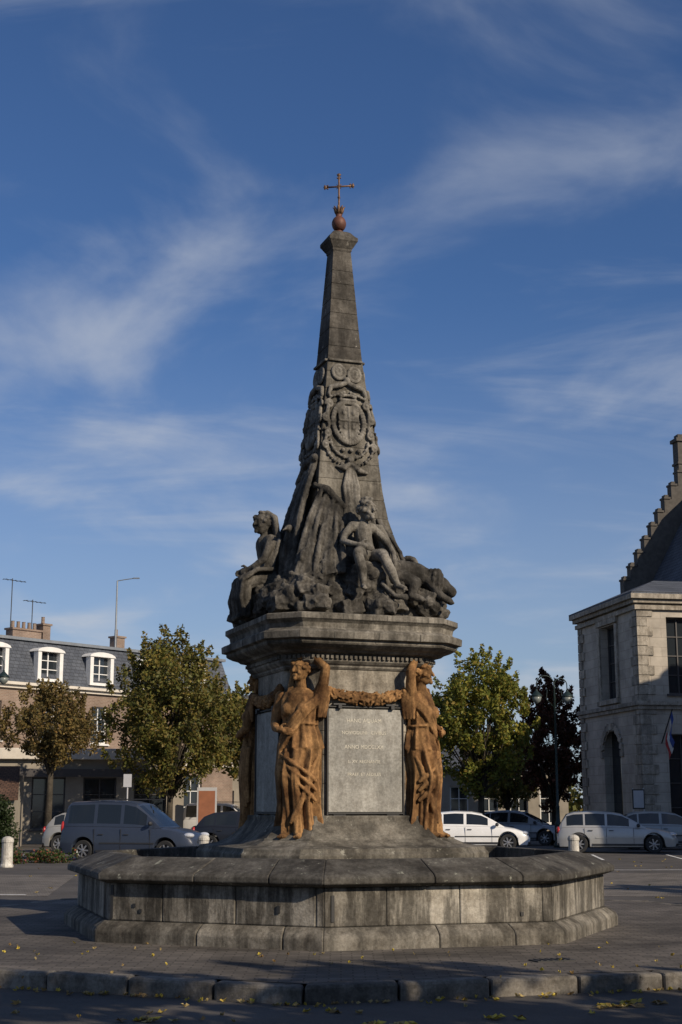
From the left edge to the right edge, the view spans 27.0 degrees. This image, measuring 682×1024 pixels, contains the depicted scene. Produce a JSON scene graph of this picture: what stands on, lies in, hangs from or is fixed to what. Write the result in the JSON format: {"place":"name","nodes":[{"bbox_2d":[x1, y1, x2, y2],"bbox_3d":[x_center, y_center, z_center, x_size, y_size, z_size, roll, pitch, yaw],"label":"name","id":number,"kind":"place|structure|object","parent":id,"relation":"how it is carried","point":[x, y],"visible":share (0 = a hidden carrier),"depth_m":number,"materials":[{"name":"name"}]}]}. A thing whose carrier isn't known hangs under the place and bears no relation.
{"place":"outdoors","nodes":[
{"label":"outdoors","id":0,"kind":"place"},
{"bbox_2d":[0,766,24,846],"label":"tiled outbuilding","id":1,"kind":"structure","parent":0,"point":[11,788],"depth_m":59.55,"materials":[{"name":"paint"}]},
{"bbox_2d":[232,695,248,806],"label":"rendered house","id":2,"kind":"structure","parent":0,"point":[235,792],"depth_m":82.78,"materials":[{"name":"beige paint"}]},
{"bbox_2d":[0,900,681,983],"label":"pavement","id":3,"kind":"structure","parent":0,"point":[640,933],"depth_m":14.55,"materials":[{"name":"grey stone"}]},
{"bbox_2d":[64,173,617,951],"bbox_3d":[-0.029,0.247,19.657,6.934,10.588,6.938,4,-12,-20],"label":"obelisk fountain","id":4,"kind":"object","parent":3,"relation":"on","point":[340,637],"visible":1,"depth_m":18.03,"materials":[{"name":"stone"}]},
{"bbox_2d":[529,958,575,962],"bbox_3d":[2.100,4.453,14.141,0.420,0.018,0.200,4,-12,-20],"label":"drain grate","id":5,"kind":"object","parent":3,"relation":"on","point":[539,960],"visible":0.99,"depth_m":14.09,"materials":[{"name":"metal"}]},
{"bbox_2d":[0,807,681,1023],"bbox_3d":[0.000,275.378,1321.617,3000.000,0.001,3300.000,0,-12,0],"label":"ground","id":6,"kind":"structure","parent":0,"point":[47,1007],"depth_m":11.92,"materials":[{"name":"grey asphalt"}]},
{"bbox_2d":[0,657,8,684],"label":"street lamp","id":7,"kind":"object","parent":6,"relation":"on","point":[4,676],"visible":1,"depth_m":59.61,"materials":[{"name":"green metal"}]},
{"bbox_2d":[0,836,13,867],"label":"stone bollard","id":8,"kind":"object","parent":6,"relation":"on","point":[7,842],"visible":1,"depth_m":39.29,"materials":[{"name":"white stone"}]},
{"bbox_2d":[0,794,21,854],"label":"conifer shrub","id":9,"kind":"object","parent":6,"relation":"on","point":[6,829],"visible":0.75,"depth_m":46.81,"materials":[{"name":"green plant"}]},
{"bbox_2d":[0,847,78,863],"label":"flower bed","id":10,"kind":"object","parent":6,"relation":"on","point":[41,856],"visible":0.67,"depth_m":42.40,"materials":[{"name":"green plant"}]},
{"bbox_2d":[0,677,102,847],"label":"tree","id":11,"kind":"object","parent":6,"relation":"on","point":[51,746],"visible":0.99,"depth_m":58.73,"materials":[{"name":"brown plant"}]},
{"bbox_2d":[42,812,65,851],"bbox_3d":[-8.902,11.837,52.695,4.034,1.489,1.992,-2,-12,8],"label":"parked car","id":12,"kind":"object","parent":6,"relation":"on","point":[51,837],"visible":0.24,"depth_m":52.18,"materials":[{"name":"paint"}]},
{"bbox_2d":[0,748,187,843],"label":"shop annex","id":13,"kind":"object","parent":6,"relation":"on","point":[84,777],"visible":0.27,"depth_m":64.87,"materials":[{"name":"glass"}]},
{"bbox_2d":[0,687,232,812],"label":"walls and windows","id":14,"kind":"structure","parent":6,"relation":"on","point":[220,781],"depth_m":74.86,"materials":[{"name":"paint"}]},
{"bbox_2d":[0,638,232,696],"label":"slate mansard","id":15,"kind":"object","parent":14,"relation":"on","point":[21,669],"visible":0.25,"depth_m":73.71,"materials":[{"name":"grey stone"}]},
{"bbox_2d":[0,642,204,687],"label":"dormers","id":16,"kind":"object","parent":15,"relation":"on","point":[49,660],"visible":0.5,"depth_m":72.77,"materials":[{"name":"white glass"}]},
{"bbox_2d":[0,635,225,661],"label":"roof","id":17,"kind":"structure","parent":15,"relation":"on","point":[72,644],"depth_m":74.46,"materials":[{"name":"metal"}]},
{"bbox_2d":[2,578,45,628],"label":"tv antennas","id":18,"kind":"object","parent":17,"relation":"on","point":[32,601],"visible":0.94,"depth_m":76.42,"materials":[{"name":"metal"}]},
{"bbox_2d":[4,617,126,647],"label":"chimneys","id":19,"kind":"object","parent":17,"relation":"on","point":[42,629],"visible":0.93,"depth_m":76.95,"materials":[{"name":"brick"}]},
{"bbox_2d":[0,681,233,766],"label":"cornice bands","id":20,"kind":"object","parent":14,"relation":"attached to","point":[22,685],"visible":0.08,"depth_m":73.28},
{"bbox_2d":[114,578,139,646],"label":"lamp mast","id":21,"kind":"object","parent":6,"relation":"on","point":[115,639],"visible":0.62,"depth_m":78.48,"materials":[{"name":"metal"}]},
{"bbox_2d":[123,774,131,800],"bbox_3d":[-8.400,11.753,55.765,0.320,2.900,0.080,0,-12,0],"label":"traffic sign","id":22,"kind":"object","parent":6,"relation":"on","point":[127,781],"visible":0.57,"depth_m":55.96,"materials":[{"name":"white metal"}]},
{"bbox_2d":[59,799,209,858],"bbox_3d":[-6.452,9.981,44.706,4.534,1.885,2.062,-3,-12,16],"label":"parked van","id":23,"kind":"object","parent":6,"relation":"on","point":[88,828],"visible":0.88,"depth_m":44.13,"materials":[{"name":"paint"}]},
{"bbox_2d":[96,624,244,819],"bbox_3d":[-7.283,9.570,61.439,6.483,9.576,6.111,-9,-14,36],"label":"tree","id":24,"kind":"object","parent":6,"relation":"on","point":[159,740],"visible":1,"depth_m":60.55,"materials":[{"name":"green plant"}]},
{"bbox_2d":[198,835,209,845],"bbox_3d":[-4.050,9.924,41.857,0.380,0.840,0.380,0,-12,0],"label":"stone bollard","id":25,"kind":"object","parent":6,"relation":"on","point":[203,839],"visible":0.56,"depth_m":41.78,"materials":[{"name":"white stone"}]},
{"bbox_2d":[196,787,216,825],"bbox_3d":[-6.100,13.775,64.547,0.900,2.500,0.119,0,-12,0],"label":"poster panel","id":26,"kind":"object","parent":6,"relation":"on","point":[206,801],"visible":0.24,"depth_m":64.61,"materials":[{"name":"orange paper"}]},
{"bbox_2d":[183,803,239,836],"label":"parked van","id":27,"kind":"object","parent":6,"relation":"on","point":[190,816],"visible":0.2,"depth_m":69.90,"materials":[{"name":"paint"}]},
{"bbox_2d":[192,811,239,842],"bbox_3d":[-3.202,11.634,51.716,4.234,1.489,2.032,-2,-12,12],"label":"parked car","id":28,"kind":"object","parent":6,"relation":"on","point":[221,825],"visible":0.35,"depth_m":51.27,"materials":[{"name":"paint"}]},
{"bbox_2d":[208,680,253,780],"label":"tree","id":29,"kind":"object","parent":6,"relation":"on","point":[233,772],"visible":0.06,"depth_m":68.36,"materials":[{"name":"green plant"}]},
{"bbox_2d":[0,898,681,1004],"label":"kerb","id":30,"kind":"structure","parent":6,"relation":"on","point":[342,992],"depth_m":12.61,"materials":[{"name":"stone"}]},
{"bbox_2d":[0,859,681,1023],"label":"fallen leaves","id":31,"kind":"object","parent":6,"relation":"on","point":[147,1018],"visible":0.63,"depth_m":12.13,"materials":[{"name":"yellow plant"}]},
{"bbox_2d":[0,855,681,894],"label":"road markings","id":32,"kind":"object","parent":6,"relation":"on","point":[75,857],"visible":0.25,"depth_m":45.02,"materials":[{"name":"paint"}]},
{"bbox_2d":[431,644,540,814],"bbox_3d":[5.875,9.990,61.180,5.023,8.648,4.964,7,-14,-31],"label":"tree","id":33,"kind":"object","parent":6,"relation":"on","point":[476,768],"visible":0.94,"depth_m":60.59,"materials":[{"name":"green plant"}]},
{"bbox_2d":[441,811,530,846],"bbox_3d":[5.148,12.243,54.653,4.184,1.489,2.032,-1,-12,6],"label":"parked car","id":34,"kind":"object","parent":6,"relation":"on","point":[473,828],"visible":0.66,"depth_m":53.83,"materials":[{"name":"paint"}]},
{"bbox_2d":[475,722,544,810],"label":"tree","id":35,"kind":"object","parent":6,"relation":"on","point":[507,791],"visible":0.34,"depth_m":81.88,"materials":[{"name":"green plant"}]},
{"bbox_2d":[484,810,554,845],"bbox_3d":[7.898,13.865,62.487,4.134,1.489,2.032,-4,-12,20],"label":"parked car","id":36,"kind":"object","parent":6,"relation":"on","point":[536,828],"visible":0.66,"depth_m":61.75,"materials":[{"name":"paint"}]},
{"bbox_2d":[515,666,582,824],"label":"tree","id":37,"kind":"object","parent":6,"relation":"on","point":[567,738],"visible":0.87,"depth_m":76.39,"materials":[{"name":"green plant"}]},
{"bbox_2d":[531,675,572,847],"bbox_3d":[8.846,10.325,59.119,1.847,7.056,0.520,2,-12,-8],"label":"street lamp","id":38,"kind":"object","parent":6,"relation":"on","point":[566,696],"visible":0.97,"depth_m":59.36,"materials":[{"name":"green metal"}]},
{"bbox_2d":[567,835,578,850],"bbox_3d":[6.850,9.924,41.857,0.380,0.840,0.380,0,-12,0],"label":"stone bollard","id":39,"kind":"object","parent":6,"relation":"on","point":[573,842],"visible":0.56,"depth_m":41.77,"materials":[{"name":"white stone"}]},
{"bbox_2d":[568,784,582,812],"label":"distant trees","id":40,"kind":"object","parent":6,"relation":"on","point":[574,805],"visible":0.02,"depth_m":116.51,"materials":[{"name":"green plant"}]},
{"bbox_2d":[556,811,677,852],"bbox_3d":[10.098,11.731,52.206,4.334,1.499,2.042,-2,-12,8],"label":"parked car","id":41,"kind":"object","parent":6,"relation":"on","point":[603,829],"visible":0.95,"depth_m":51.46,"materials":[{"name":"paint"}]},
{"bbox_2d":[569,434,681,845],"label":"stone town hall","id":42,"kind":"structure","parent":6,"relation":"on","point":[629,714],"depth_m":64.42,"materials":[{"name":"beige stone"}]},
{"bbox_2d":[632,788,644,811],"bbox_3d":[12.300,12.607,58.657,0.500,2.400,0.090,0,-12,0],"label":"notice board","id":43,"kind":"object","parent":42,"relation":"attached to","point":[638,798],"visible":0.62,"depth_m":58.77,"materials":[{"name":"metal"}]},
{"bbox_2d":[624,811,681,849],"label":"parked car","id":44,"kind":"object","parent":6,"relation":"on","point":[667,821],"visible":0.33,"depth_m":55.53,"materials":[{"name":"paint"}]},
{"bbox_2d":[0,873,681,895],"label":"cobbled road","id":45,"kind":"structure","parent":0,"point":[663,884],"depth_m":30.66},
{"bbox_2d":[0,0,681,806],"label":"sky","id":46,"kind":"structure","parent":0,"point":[513,208],"materials":[{"name":"blue"}]},
{"bbox_2d":[441,747,570,830],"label":"rendered house","id":47,"kind":"structure","parent":0,"point":[454,798],"depth_m":86.05,"materials":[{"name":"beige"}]}
]}

